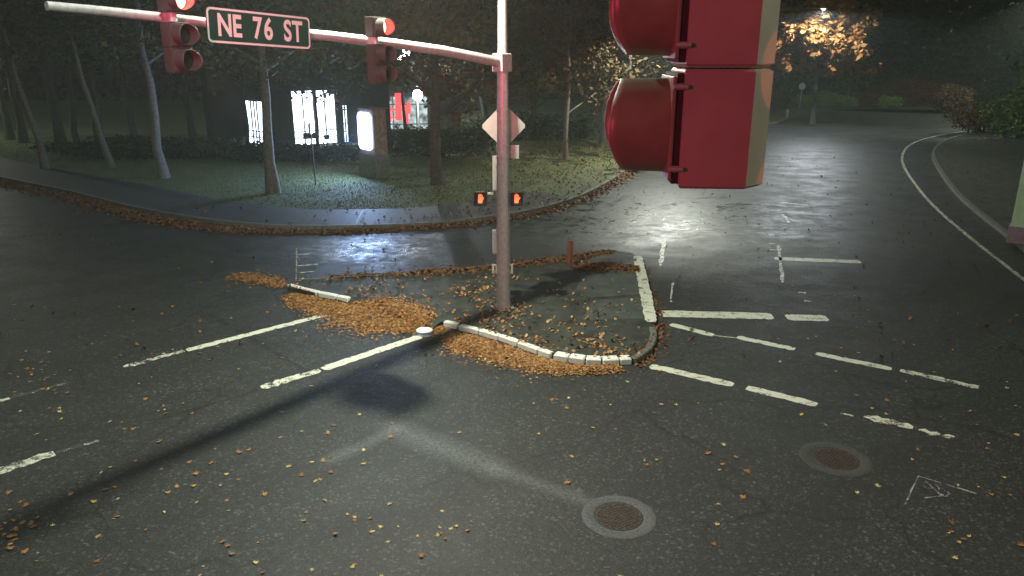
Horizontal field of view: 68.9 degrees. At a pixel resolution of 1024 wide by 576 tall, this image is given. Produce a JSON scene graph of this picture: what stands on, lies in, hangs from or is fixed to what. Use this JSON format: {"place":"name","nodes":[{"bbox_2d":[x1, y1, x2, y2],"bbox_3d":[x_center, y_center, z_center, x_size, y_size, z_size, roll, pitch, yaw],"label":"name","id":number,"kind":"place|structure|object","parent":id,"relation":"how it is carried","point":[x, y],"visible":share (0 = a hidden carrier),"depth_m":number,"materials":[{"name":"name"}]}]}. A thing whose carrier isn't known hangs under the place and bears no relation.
{"place":"outdoors","nodes":[
{"label":"outdoors","id":0,"kind":"place"},
{"bbox_2d":[0,158,571,224],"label":"footpath","id":1,"kind":"structure","parent":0,"point":[137,196],"depth_m":31.99,"materials":[{"name":"grey concrete"}]},
{"bbox_2d":[0,100,788,209],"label":"lawn","id":2,"kind":"structure","parent":0,"point":[172,118],"depth_m":43.27,"materials":[{"name":"green plant"}]},
{"bbox_2d":[0,10,75,143],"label":"grove tree","id":3,"kind":"object","parent":2,"relation":"on","point":[22,134],"visible":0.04,"depth_m":54.59,"materials":[{"name":"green plant"}]},
{"bbox_2d":[0,10,83,139],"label":"grove tree","id":4,"kind":"object","parent":2,"relation":"on","point":[8,130],"visible":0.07,"depth_m":56.83,"materials":[{"name":"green plant"}]},
{"bbox_2d":[0,0,128,168],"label":"lawn tree","id":5,"kind":"object","parent":2,"relation":"on","point":[41,153],"visible":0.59,"depth_m":41.24,"materials":[{"name":"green plant"}]},
{"bbox_2d":[0,0,151,151],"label":"grove tree","id":6,"kind":"object","parent":2,"relation":"on","point":[59,135],"visible":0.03,"depth_m":49.24,"materials":[{"name":"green plant"}]},
{"bbox_2d":[0,0,161,153],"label":"grove tree","id":7,"kind":"object","parent":2,"relation":"on","point":[74,134],"visible":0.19,"depth_m":46.90,"materials":[{"name":"green plant"}]},
{"bbox_2d":[0,0,161,168],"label":"lawn tree","id":8,"kind":"object","parent":2,"relation":"on","point":[108,159],"visible":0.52,"depth_m":41.06,"materials":[{"name":"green plant"}]},
{"bbox_2d":[0,0,167,147],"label":"grove tree","id":9,"kind":"object","parent":2,"relation":"on","point":[97,100],"visible":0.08,"depth_m":48.07,"materials":[{"name":"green plant"}]},
{"bbox_2d":[22,0,215,149],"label":"grove tree","id":10,"kind":"object","parent":2,"relation":"on","point":[129,114],"visible":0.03,"depth_m":49.27,"materials":[{"name":"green plant"}]},
{"bbox_2d":[8,0,242,178],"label":"lawn tree","id":11,"kind":"object","parent":2,"relation":"on","point":[162,170],"visible":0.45,"depth_m":38.12,"materials":[{"name":"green plant"}]},
{"bbox_2d":[16,134,282,159],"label":"hedge","id":12,"kind":"object","parent":2,"relation":"on","point":[178,147],"visible":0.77,"depth_m":46.62,"materials":[{"name":"green plant"}]},
{"bbox_2d":[72,0,271,138],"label":"grove tree","id":13,"kind":"object","parent":2,"relation":"on","point":[191,129],"visible":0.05,"depth_m":51.71,"materials":[{"name":"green plant"}]},
{"bbox_2d":[101,0,382,193],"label":"lawn tree","id":14,"kind":"object","parent":2,"relation":"on","point":[272,184],"visible":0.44,"depth_m":33.42,"materials":[{"name":"green plant"}]},
{"bbox_2d":[185,0,311,158],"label":"shop tree","id":15,"kind":"object","parent":2,"relation":"on","point":[242,71],"visible":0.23,"depth_m":44.61,"materials":[{"name":"green plant"}]},
{"bbox_2d":[194,140,395,162],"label":"hedge","id":16,"kind":"object","parent":2,"relation":"on","point":[297,151],"visible":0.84,"depth_m":45.36,"materials":[{"name":"green plant"}]},
{"bbox_2d":[252,0,378,146],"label":"shop tree","id":17,"kind":"object","parent":2,"relation":"on","point":[344,73],"visible":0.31,"depth_m":45.94,"materials":[{"name":"green plant"}]},
{"bbox_2d":[199,61,441,156],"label":"building","id":18,"kind":"structure","parent":2,"relation":"on","point":[293,118],"depth_m":48.92,"materials":[{"name":"grey"}]},
{"bbox_2d":[240,101,262,144],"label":"window","id":19,"kind":"structure","parent":18,"relation":"in","point":[254,108],"depth_m":48.09,"materials":[{"name":"grey glass"}]},
{"bbox_2d":[289,90,348,146],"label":"window","id":20,"kind":"structure","parent":18,"relation":"in","point":[302,109],"depth_m":48.11,"materials":[{"name":"grey glass"}]},
{"bbox_2d":[339,105,358,145],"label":"window","id":21,"kind":"structure","parent":18,"relation":"in","point":[345,125],"depth_m":49.62,"materials":[{"name":"grey glass"}]},
{"bbox_2d":[206,0,447,86],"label":"grove tree","id":22,"kind":"object","parent":2,"relation":"on","point":[334,5],"visible":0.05,"depth_m":50.38,"materials":[{"name":"green plant"}]},
{"bbox_2d":[355,106,389,178],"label":"sign pillar","id":23,"kind":"structure","parent":2,"relation":"on","point":[373,154],"depth_m":38.97,"materials":[{"name":"grey"}]},
{"bbox_2d":[332,0,456,149],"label":"shop tree","id":24,"kind":"object","parent":2,"relation":"on","point":[416,63],"visible":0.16,"depth_m":50.40,"materials":[{"name":"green plant"}]},
{"bbox_2d":[174,142,622,223],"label":"fallen leaves","id":25,"kind":"object","parent":2,"relation":"on","point":[524,165],"visible":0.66,"depth_m":40.22,"materials":[{"name":"plant"}]},
{"bbox_2d":[267,0,534,185],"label":"lawn tree","id":26,"kind":"object","parent":2,"relation":"on","point":[408,25],"visible":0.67,"depth_m":35.15,"materials":[{"name":"green plant"}]},
{"bbox_2d":[347,124,496,156],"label":"hedge","id":27,"kind":"object","parent":2,"relation":"on","point":[416,140],"visible":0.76,"depth_m":47.72,"materials":[{"name":"green plant"}]},
{"bbox_2d":[393,0,578,139],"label":"grove tree","id":28,"kind":"object","parent":2,"relation":"on","point":[490,36],"visible":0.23,"depth_m":55.15,"materials":[{"name":"green plant"}]},
{"bbox_2d":[441,110,601,140],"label":"hedge","id":29,"kind":"object","parent":2,"relation":"on","point":[549,125],"visible":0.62,"depth_m":56.62,"materials":[{"name":"green plant"}]},
{"bbox_2d":[437,0,646,137],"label":"grove tree","id":30,"kind":"object","parent":2,"relation":"on","point":[534,108],"visible":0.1,"depth_m":56.49,"materials":[{"name":"green plant"}]},
{"bbox_2d":[484,0,667,159],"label":"lawn tree","id":31,"kind":"object","parent":2,"relation":"on","point":[525,29],"visible":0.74,"depth_m":44.17,"materials":[{"name":"green plant"}]},
{"bbox_2d":[517,0,673,146],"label":"lawn tree","id":32,"kind":"object","parent":2,"relation":"on","point":[602,139],"visible":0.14,"depth_m":50.87,"materials":[{"name":"brown plant"}]},
{"bbox_2d":[570,7,749,93],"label":"grove tree","id":33,"kind":"object","parent":2,"relation":"on","point":[669,67],"visible":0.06,"depth_m":56.19,"materials":[{"name":"brown plant"}]},
{"bbox_2d":[389,70,462,133],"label":"building","id":34,"kind":"structure","parent":0,"point":[396,115],"depth_m":61.76,"materials":[{"name":"grey"}]},
{"bbox_2d":[389,96,428,129],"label":"window","id":35,"kind":"structure","parent":34,"relation":"in","point":[413,118],"depth_m":61.85,"materials":[{"name":"grey glass"}]},
{"bbox_2d":[5,93,997,99],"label":"ground","id":36,"kind":"structure","parent":0,"point":[553,98],"depth_m":114.32,"materials":[{"name":"green plant"}]},
{"bbox_2d":[0,0,1023,101],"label":"wood","id":37,"kind":"object","parent":36,"relation":"on","point":[1007,35],"visible":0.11,"depth_m":110.44,"materials":[{"name":"green plant"}]},
{"bbox_2d":[0,110,1023,575],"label":"road","id":38,"kind":"structure","parent":0,"point":[502,468],"depth_m":14.26,"materials":[{"name":"grey asphalt"}]},
{"bbox_2d":[0,451,54,473],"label":"crosswalk line","id":39,"kind":"object","parent":38,"relation":"on","point":[21,463],"visible":1,"depth_m":12.11,"materials":[{"name":"paint"}]},
{"bbox_2d":[0,179,264,234],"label":"gutter leaves","id":40,"kind":"object","parent":38,"relation":"on","point":[90,203],"visible":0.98,"depth_m":31.20,"materials":[{"name":"brown plant"}]},
{"bbox_2d":[123,350,184,366],"bbox_3d":[-7.786,1.537,16.271,0.240,0.001,1.278,16,23,41],"label":"crosswalk line","id":41,"kind":"object","parent":38,"relation":"on","point":[150,359],"visible":1,"depth_m":16.22,"materials":[{"name":"paint"}]},
{"bbox_2d":[186,315,326,350],"bbox_3d":[-6.007,1.037,17.881,3.521,0.001,0.288,-16,23,-41],"label":"crosswalk line","id":42,"kind":"object","parent":38,"relation":"on","point":[248,334],"visible":1,"depth_m":17.74,"materials":[{"name":"paint"}]},
{"bbox_2d":[224,269,291,287],"bbox_3d":[-7.527,-0.277,22.023,2.335,0.053,2.149,0,17,0],"label":"leaf heap","id":43,"kind":"object","parent":38,"relation":"on","point":[273,281],"visible":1,"depth_m":21.99,"materials":[{"name":"brown plant"}]},
{"bbox_2d":[260,369,320,388],"bbox_3d":[-4.518,1.847,15.273,1.295,0.001,0.320,-16,24,-42],"label":"crosswalk line","id":44,"kind":"object","parent":38,"relation":"on","point":[290,378],"visible":1,"depth_m":15.24,"materials":[{"name":"paint"}]},
{"bbox_2d":[274,286,450,342],"bbox_3d":[-3.841,0.574,19.036,5.044,0.199,3.988,0,17,0],"label":"leaf heap","id":45,"kind":"object","parent":38,"relation":"on","point":[359,313],"visible":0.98,"depth_m":18.91,"materials":[{"name":"orange plant"}]},
{"bbox_2d":[321,336,421,369],"bbox_3d":[-3.075,1.421,16.647,0.301,0.001,2.648,16,23,41],"label":"crosswalk line","id":46,"kind":"object","parent":38,"relation":"on","point":[365,354],"visible":1,"depth_m":16.55,"materials":[{"name":"paint"}]},
{"bbox_2d":[0,122,775,228],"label":"lawn kerb","id":47,"kind":"structure","parent":38,"relation":"on","point":[242,223],"depth_m":29.98,"materials":[{"name":"grey concrete"}]},
{"bbox_2d":[416,327,432,336],"bbox_3d":[-2.077,1.030,17.709,0.400,0.124,0.400,0,17,0],"label":"lane button","id":48,"kind":"object","parent":38,"relation":"on","point":[424,331],"visible":1,"depth_m":17.60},
{"bbox_2d":[250,170,649,236],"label":"gutter leaves","id":49,"kind":"object","parent":38,"relation":"on","point":[624,176],"visible":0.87,"depth_m":29.16,"materials":[{"name":"brown plant"}]},
{"bbox_2d":[288,251,656,364],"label":"traffic island","id":50,"kind":"structure","parent":38,"relation":"on","point":[542,301],"depth_m":19.66,"materials":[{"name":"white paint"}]},
{"bbox_2d":[45,0,516,311],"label":"signal pole","id":51,"kind":"object","parent":50,"relation":"on","point":[500,61],"visible":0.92,"depth_m":17.14,"materials":[{"name":"metal"}]},
{"bbox_2d":[157,0,202,72],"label":"traffic signal","id":52,"kind":"object","parent":51,"relation":"attached to","point":[179,39],"visible":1,"depth_m":10.81,"materials":[{"name":"plastic"}]},
{"bbox_2d":[169,23,191,45],"bbox_3d":[-4.794,-3.671,10.820,0.044,0.306,0.310,13,21,35],"label":"door","id":53,"kind":"structure","parent":52,"relation":"in","point":[184,32],"depth_m":10.83,"materials":[{"name":"red metal"}]},
{"bbox_2d":[172,49,192,70],"bbox_3d":[-4.794,-3.331,10.926,0.044,0.306,0.310,13,21,35],"label":"door","id":54,"kind":"structure","parent":52,"relation":"in","point":[188,59],"depth_m":10.93,"materials":[{"name":"red metal"}]},
{"bbox_2d":[205,7,310,48],"bbox_3d":[-4.087,-4.198,12.117,0.092,0.520,1.940,13,19,35],"label":"street sign","id":55,"kind":"object","parent":51,"relation":"attached to","point":[233,26],"visible":1,"depth_m":12.02,"materials":[{"name":"metal"}]},
{"bbox_2d":[365,17,397,83],"bbox_3d":[-2.496,-4.438,13.960,0.650,1.186,0.340,13,21,35],"label":"traffic signal","id":56,"kind":"object","parent":51,"relation":"attached to","point":[379,58],"visible":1,"depth_m":13.87,"materials":[{"name":"plastic"}]},
{"bbox_2d":[474,191,492,206],"bbox_3d":[-0.695,-2.189,18.300,0.470,0.360,0.265,1,17,3],"label":"pedestrian signal","id":57,"kind":"object","parent":51,"relation":"attached to","point":[480,198],"visible":1,"depth_m":18.25,"materials":[{"name":"black plastic"}]},
{"bbox_2d":[492,156,496,189],"bbox_3d":[-0.343,-2.821,18.346,0.270,0.850,0.051,-2,17,-5],"label":"sign plate","id":58,"kind":"object","parent":51,"relation":"attached to","point":[494,166],"visible":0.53,"depth_m":18.34,"materials":[{"name":"metal"}]},
{"bbox_2d":[482,109,524,143],"bbox_3d":[-0.199,-3.907,18.033,1.033,1.033,0.047,-2,17,-5],"label":"diamond sign","id":59,"kind":"object","parent":51,"relation":"attached to","point":[516,126],"visible":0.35,"depth_m":18.04,"materials":[{"name":"metal"}]},
{"bbox_2d":[509,191,522,206],"bbox_3d":[0.036,-2.189,18.300,0.470,0.360,0.265,-1,17,-3],"label":"pedestrian signal","id":60,"kind":"object","parent":51,"relation":"attached to","point":[516,198],"visible":1,"depth_m":18.25,"materials":[{"name":"black plastic"}]},
{"bbox_2d":[289,256,640,356],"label":"fallen leaves","id":61,"kind":"object","parent":50,"relation":"on","point":[610,350],"visible":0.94,"depth_m":18.75,"materials":[{"name":"orange plant"}]},
{"bbox_2d":[567,240,572,266],"bbox_3d":[1.770,-1.049,22.815,0.152,0.825,0.150,-9,19,-27],"label":"marker post","id":62,"kind":"object","parent":50,"relation":"on","point":[569,253],"visible":1,"depth_m":22.76,"materials":[{"name":"brown wood"}]},
{"bbox_2d":[572,257,639,273],"bbox_3d":[2.882,-0.676,22.964,2.200,0.254,1.915,0,17,0],"label":"leaf heap","id":63,"kind":"object","parent":50,"relation":"on","point":[602,266],"visible":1,"depth_m":22.67,"materials":[{"name":"brown plant"}]},
{"bbox_2d":[633,256,656,321],"bbox_3d":[3.727,-0.106,21.141,0.343,0.001,6.315,2,17,6],"label":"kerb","id":64,"kind":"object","parent":50,"relation":"on","point":[649,311],"visible":0.99,"depth_m":20.41,"materials":[{"name":"paint"}]},
{"bbox_2d":[328,249,617,279],"bbox_3d":[-0.873,-0.679,22.992,9.539,0.243,2.234,-7,18,-21],"label":"leaf heap","id":65,"kind":"object","parent":38,"relation":"on","point":[527,262],"visible":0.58,"depth_m":22.82,"materials":[{"name":"orange plant"}]},
{"bbox_2d":[0,155,1023,365],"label":"fallen leaves","id":66,"kind":"object","parent":38,"relation":"on","point":[785,312],"depth_m":22.52,"materials":[{"name":"brown plant"}]},
{"bbox_2d":[433,326,625,381],"bbox_3d":[0.257,1.395,16.439,4.491,0.173,2.678,13,22,36],"label":"leaf heap","id":67,"kind":"object","parent":38,"relation":"on","point":[463,343],"visible":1,"depth_m":16.22,"materials":[{"name":"orange plant"}]},
{"bbox_2d":[581,495,655,538],"bbox_3d":[1.528,3.265,10.699,1.063,0.012,1.060,-10,20,-30],"label":"manhole","id":68,"kind":"object","parent":38,"relation":"on","point":[621,516],"visible":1,"depth_m":10.66,"materials":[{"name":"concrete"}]},
{"bbox_2d":[630,258,670,366],"bbox_3d":[3.673,0.328,19.870,0.953,0.173,8.856,3,17,9],"label":"leaf heap","id":69,"kind":"object","parent":38,"relation":"on","point":[659,333],"visible":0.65,"depth_m":17.64,"materials":[{"name":"brown plant"}]},
{"bbox_2d":[649,364,733,385],"bbox_3d":[3.685,1.800,15.425,1.784,0.001,0.301,11,20,31],"label":"crosswalk line","id":70,"kind":"object","parent":38,"relation":"on","point":[693,375],"visible":1,"depth_m":15.41,"materials":[{"name":"paint"}]},
{"bbox_2d":[670,323,714,335],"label":"crosswalk line","id":71,"kind":"object","parent":38,"relation":"on","point":[688,329],"visible":1,"depth_m":18.00,"materials":[{"name":"paint"}]},
{"bbox_2d":[659,310,773,318],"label":"stop line","id":72,"kind":"object","parent":38,"relation":"on","point":[708,314],"visible":1,"depth_m":19.04,"materials":[{"name":"paint"}]},
{"bbox_2d":[736,336,794,349],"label":"crosswalk line","id":73,"kind":"object","parent":38,"relation":"on","point":[765,342],"visible":1,"depth_m":17.12,"materials":[{"name":"paint"}]},
{"bbox_2d":[746,386,817,405],"bbox_3d":[5.216,2.093,14.481,1.342,0.001,0.287,12,21,33],"label":"crosswalk line","id":74,"kind":"object","parent":38,"relation":"on","point":[781,395],"visible":1,"depth_m":14.46,"materials":[{"name":"paint"}]},
{"bbox_2d":[785,314,828,320],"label":"stop line","id":75,"kind":"object","parent":38,"relation":"on","point":[807,317],"visible":1,"depth_m":18.82,"materials":[{"name":"paint"}]},
{"bbox_2d":[774,257,861,262],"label":"stop line","id":76,"kind":"object","parent":38,"relation":"on","point":[818,260],"visible":1,"depth_m":24.07,"materials":[{"name":"paint"}]},
{"bbox_2d":[775,0,884,124],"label":"orange tree","id":77,"kind":"object","parent":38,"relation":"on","point":[805,36],"visible":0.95,"depth_m":66.96,"materials":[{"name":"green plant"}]},
{"bbox_2d":[799,442,872,476],"bbox_3d":[5.294,2.790,12.230,1.120,0.012,1.123,16,23,42],"label":"manhole","id":78,"kind":"object","parent":38,"relation":"on","point":[841,461],"visible":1,"depth_m":12.20,"materials":[{"name":"concrete"}]},
{"bbox_2d":[815,352,891,369],"bbox_3d":[7.371,1.577,16.142,1.526,0.001,0.257,11,21,32],"label":"crosswalk line","id":79,"kind":"object","parent":38,"relation":"on","point":[853,361],"visible":1,"depth_m":16.11,"materials":[{"name":"paint"}]},
{"bbox_2d":[864,415,912,428],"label":"crosswalk line","id":80,"kind":"object","parent":38,"relation":"on","point":[887,421],"visible":1,"depth_m":13.47,"materials":[{"name":"paint"}]},
{"bbox_2d":[900,369,978,387],"bbox_3d":[8.719,1.850,15.265,1.426,0.001,0.248,13,22,37],"label":"crosswalk line","id":81,"kind":"object","parent":38,"relation":"on","point":[938,378],"visible":1,"depth_m":15.26,"materials":[{"name":"paint"}]},
{"bbox_2d":[901,130,1023,280],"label":"edge line","id":82,"kind":"object","parent":38,"relation":"on","point":[960,229],"visible":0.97,"depth_m":30.10,"materials":[{"name":"paint"}]},
{"bbox_2d":[932,130,1023,251],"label":"verge kerb","id":83,"kind":"structure","parent":38,"relation":"on","point":[999,228],"depth_m":33.29,"materials":[{"name":"grey concrete"}]},
{"bbox_2d":[769,100,1023,117],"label":"garden bed","id":84,"kind":"object","parent":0,"point":[794,110],"visible":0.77,"depth_m":92.04,"materials":[{"name":"green plant"}]},
{"bbox_2d":[770,89,790,111],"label":"clipped bush","id":85,"kind":"object","parent":84,"relation":"on","point":[780,100],"visible":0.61,"depth_m":85.61,"materials":[{"name":"green plant"}]},
{"bbox_2d":[790,93,812,106],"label":"clipped bush","id":86,"kind":"object","parent":84,"relation":"on","point":[808,99],"visible":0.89,"depth_m":93.66,"materials":[{"name":"green plant"}]},
{"bbox_2d":[785,0,834,104],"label":"conifer","id":87,"kind":"object","parent":84,"relation":"on","point":[809,90],"visible":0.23,"depth_m":99.45,"materials":[{"name":"green plant"}]},
{"bbox_2d":[817,90,843,106],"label":"clipped bush","id":88,"kind":"object","parent":84,"relation":"on","point":[825,101],"visible":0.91,"depth_m":93.63,"materials":[{"name":"green plant"}]},
{"bbox_2d":[837,95,860,107],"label":"clipped bush","id":89,"kind":"object","parent":84,"relation":"on","point":[847,101],"visible":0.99,"depth_m":92.68,"materials":[{"name":"green plant"}]},
{"bbox_2d":[820,0,878,99],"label":"conifer","id":90,"kind":"object","parent":84,"relation":"on","point":[868,34],"visible":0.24,"depth_m":102.42,"materials":[{"name":"green plant"}]},
{"bbox_2d":[820,38,885,95],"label":"pale tree","id":91,"kind":"object","parent":84,"relation":"on","point":[849,81],"visible":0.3,"depth_m":96.56,"materials":[{"name":"green plant"}]},
{"bbox_2d":[854,91,879,107],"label":"clipped bush","id":92,"kind":"object","parent":84,"relation":"on","point":[870,99],"visible":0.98,"depth_m":92.54,"materials":[{"name":"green plant"}]},
{"bbox_2d":[855,0,916,105],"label":"conifer","id":93,"kind":"object","parent":84,"relation":"on","point":[892,55],"visible":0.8,"depth_m":96.19,"materials":[{"name":"green plant"}]},
{"bbox_2d":[875,95,903,107],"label":"clipped bush","id":94,"kind":"object","parent":84,"relation":"on","point":[889,101],"visible":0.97,"depth_m":92.68,"materials":[{"name":"green plant"}]},
{"bbox_2d":[867,75,939,106],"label":"garden shrub","id":95,"kind":"object","parent":84,"relation":"on","point":[904,93],"visible":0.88,"depth_m":95.21,"materials":[{"name":"green plant"}]},
{"bbox_2d":[896,0,949,101],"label":"conifer","id":96,"kind":"object","parent":84,"relation":"on","point":[930,23],"visible":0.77,"depth_m":99.66,"materials":[{"name":"green plant"}]},
{"bbox_2d":[911,66,959,104],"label":"garden shrub","id":97,"kind":"object","parent":84,"relation":"on","point":[942,80],"visible":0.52,"depth_m":97.05,"materials":[{"name":"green plant"}]},
{"bbox_2d":[931,82,977,111],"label":"garden shrub","id":98,"kind":"object","parent":84,"relation":"on","point":[959,95],"visible":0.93,"depth_m":85.26,"materials":[{"name":"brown plant"}]},
{"bbox_2d":[939,0,998,104],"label":"conifer","id":99,"kind":"object","parent":84,"relation":"on","point":[980,23],"visible":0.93,"depth_m":97.40,"materials":[{"name":"green plant"}]},
{"bbox_2d":[998,29,1023,102],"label":"conifer","id":100,"kind":"object","parent":84,"relation":"on","point":[1020,64],"visible":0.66,"depth_m":96.52,"materials":[{"name":"green plant"}]},
{"bbox_2d":[935,129,1023,229],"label":"verge","id":101,"kind":"structure","parent":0,"point":[957,182],"depth_m":42.50,"materials":[{"name":"plant"}]},
{"bbox_2d":[942,101,1016,132],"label":"verge shrub","id":102,"kind":"object","parent":101,"relation":"on","point":[973,120],"visible":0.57,"depth_m":62.95,"materials":[{"name":"green plant"}]},
{"bbox_2d":[979,86,1023,138],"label":"verge shrub","id":103,"kind":"object","parent":101,"relation":"on","point":[1018,107],"visible":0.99,"depth_m":58.07,"materials":[{"name":"green plant"}]},
{"bbox_2d":[1006,162,1023,244],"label":"roadside pillar","id":104,"kind":"structure","parent":101,"relation":"on","point":[1015,234],"depth_m":25.42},
{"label":"signal pole","id":105,"kind":"object","parent":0,"visible":0},
{"bbox_2d":[605,0,780,188],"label":"traffic signal","id":106,"kind":"object","parent":105,"relation":"attached to","point":[700,120],"visible":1,"depth_m":2.21,"materials":[{"name":"metal"}]},
{"bbox_2d":[661,74,677,180],"bbox_3d":[0.476,-0.520,2.384,0.044,0.306,0.310,1,17,4],"label":"door","id":107,"kind":"structure","parent":106,"relation":"in","point":[673,80],"depth_m":2.24,"materials":[{"name":"metal"}]},
{"bbox_2d":[663,0,682,58],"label":"door","id":108,"kind":"structure","parent":106,"relation":"in","point":[674,54],"depth_m":2.16,"materials":[{"name":"metal"}]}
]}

